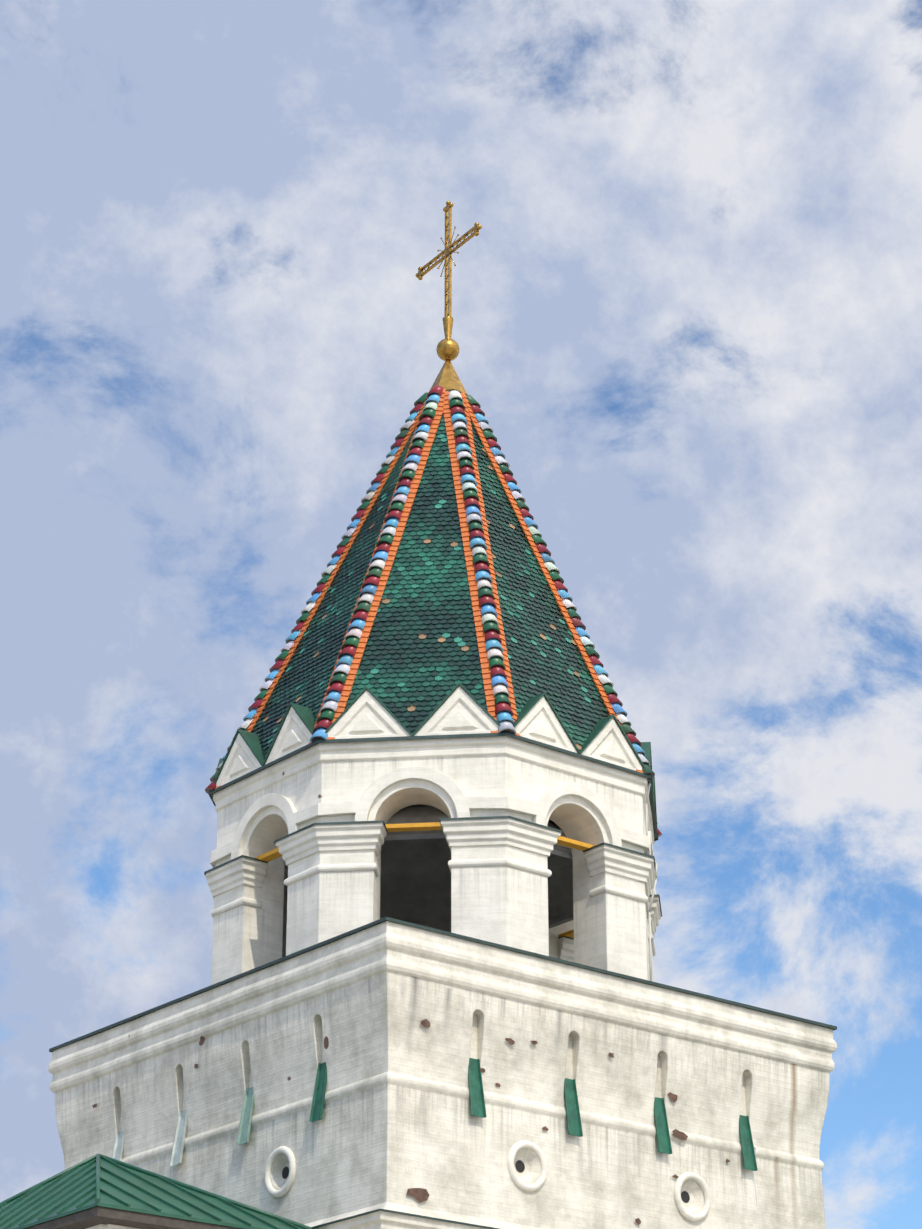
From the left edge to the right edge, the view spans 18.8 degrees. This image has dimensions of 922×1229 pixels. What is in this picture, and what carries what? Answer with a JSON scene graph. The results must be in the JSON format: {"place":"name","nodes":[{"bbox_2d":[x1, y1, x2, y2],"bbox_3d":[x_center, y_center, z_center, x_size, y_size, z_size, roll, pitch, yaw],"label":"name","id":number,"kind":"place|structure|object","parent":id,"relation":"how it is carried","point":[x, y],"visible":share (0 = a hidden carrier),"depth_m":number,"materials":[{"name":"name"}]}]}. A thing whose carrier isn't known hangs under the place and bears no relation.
{"place":"outdoors","nodes":[
{"label":"outdoors","id":0,"kind":"place"},
{"bbox_2d":[26,1206,239,1228],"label":"roof eave","id":1,"kind":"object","parent":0,"point":[91,1217],"depth_m":32.99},
{"bbox_2d":[87,1224,137,1228],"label":"annex frieze","id":2,"kind":"object","parent":1,"relation":"attached to","point":[102,1226],"visible":0.6,"depth_m":32.95,"materials":[{"name":"white paint"}]},
{"bbox_2d":[0,1158,301,1228],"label":"annex roof","id":3,"kind":"structure","parent":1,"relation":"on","point":[106,1201],"depth_m":34.29,"materials":[{"name":"green metal"}]},
{"bbox_2d":[0,1154,311,1228],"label":"roof seams","id":4,"kind":"object","parent":3,"relation":"on","point":[170,1181],"visible":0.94,"depth_m":34.84,"materials":[{"name":"green metal"}]},
{"bbox_2d":[213,686,642,789],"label":"triangular gables","id":5,"kind":"object","parent":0,"point":[460,710],"visible":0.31,"depth_m":39.57,"materials":[{"name":"white paint"}]},
{"bbox_2d":[213,683,656,822],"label":"tent gable roofs","id":6,"kind":"structure","parent":5,"relation":"on","point":[252,740],"depth_m":40.18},
{"bbox_2d":[0,0,921,1228],"label":"sky","id":7,"kind":"structure","parent":0,"point":[687,294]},
{"label":"ground","id":8,"kind":"structure","parent":0,"visible":0},
{"bbox_2d":[48,921,836,1228],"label":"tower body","id":9,"kind":"structure","parent":8,"relation":"on","point":[393,1125],"depth_m":36.96,"materials":[{"name":"white paint"}]},
{"bbox_2d":[311,1209,498,1228],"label":"cornice flashing","id":10,"kind":"object","parent":9,"relation":"on","point":[402,1213],"visible":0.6,"depth_m":34.23,"materials":[{"name":"green metal"}]},
{"bbox_2d":[92,1019,729,1224],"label":"exposed brick patches","id":11,"kind":"object","parent":9,"relation":"on","point":[420,1195],"visible":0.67,"depth_m":36.32,"materials":[{"name":"brown brick"}]},
{"bbox_2d":[211,736,653,984],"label":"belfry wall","id":12,"kind":"structure","parent":9,"relation":"on","point":[505,905],"depth_m":39.28,"materials":[{"name":"paint"}]},
{"bbox_2d":[283,804,572,931],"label":"arched openings","id":13,"kind":"object","parent":12,"relation":"on","point":[415,882],"visible":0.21,"depth_m":43.32,"materials":[{"name":"paint"}]},
{"bbox_2d":[205,818,660,961],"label":"pillar capitals","id":14,"kind":"object","parent":12,"relation":"attached to","point":[314,839],"visible":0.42,"depth_m":38.95,"materials":[{"name":"white paint"}]},
{"bbox_2d":[204,816,661,939],"bbox_3d":[-0.341,4.183,41.666,6.580,0.036,6.580,18,-30,-35],"label":"ledge flashing","id":15,"kind":"object","parent":14,"relation":"on","point":[440,819],"visible":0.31,"depth_m":38.98,"materials":[{"name":"grey metal"}]},
{"bbox_2d":[255,822,594,937],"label":"tie beams","id":16,"kind":"structure","parent":15,"relation":"on","point":[273,854],"depth_m":39.54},
{"bbox_2d":[210,766,655,894],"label":"arch moldings","id":17,"kind":"structure","parent":12,"relation":"attached to","point":[360,810],"depth_m":39.12,"materials":[{"name":"white paint"}]},
{"bbox_2d":[205,385,661,836],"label":"ridge tiles","id":18,"kind":"object","parent":12,"relation":"on","point":[494,648],"visible":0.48,"depth_m":42.26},
{"bbox_2d":[415,201,481,394],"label":"cross","id":19,"kind":"object","parent":18,"relation":"on","point":[447,350],"visible":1,"depth_m":45.69,"materials":[{"name":"gold metal"}]},
{"bbox_2d":[248,389,619,758],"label":"tent tiles","id":20,"kind":"object","parent":12,"relation":"on","point":[420,660],"visible":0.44,"depth_m":41.40,"materials":[{"name":"green tile"}]},
{"bbox_2d":[215,388,643,788],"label":"roof trim strips","id":21,"kind":"object","parent":20,"relation":"on","point":[443,405],"visible":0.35,"depth_m":42.31,"materials":[{"name":"tile"}]},
{"bbox_2d":[209,732,658,840],"bbox_3d":[-0.341,3.049,42.171,6.540,0.060,6.540,18,-30,-35],"label":"eave flashing","id":22,"kind":"object","parent":12,"relation":"on","point":[305,747],"visible":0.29,"depth_m":39.64,"materials":[{"name":"grey metal"}]},
{"bbox_2d":[112,1058,757,1170],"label":"drain spouts","id":23,"kind":"object","parent":9,"relation":"on","point":[478,1108],"visible":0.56,"depth_m":37.13,"materials":[{"name":"green metal"}]},
{"bbox_2d":[49,917,836,1051],"bbox_3d":[-0.341,6.212,40.764,8.200,0.045,8.200,18,-30,-35],"label":"parapet cap","id":24,"kind":"object","parent":9,"relation":"on","point":[305,950],"visible":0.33,"depth_m":37.83,"materials":[{"name":"green metal"}]},
{"bbox_2d":[282,1160,689,1202],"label":"round window openings","id":25,"kind":"object","parent":9,"relation":"on","point":[520,1167],"visible":0.71,"depth_m":36.35,"materials":[{"name":"grey"}]},
{"bbox_2d":[264,1140,710,1221],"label":"round window frames","id":26,"kind":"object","parent":9,"relation":"on","point":[516,1180],"visible":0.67,"depth_m":36.17,"materials":[{"name":"white paint"}]},
{"bbox_2d":[645,783,757,1208],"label":"cable runs","id":27,"kind":"object","parent":9,"relation":"attached to","point":[655,881],"visible":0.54,"depth_m":40.07,"materials":[{"name":"grey"}]}
]}

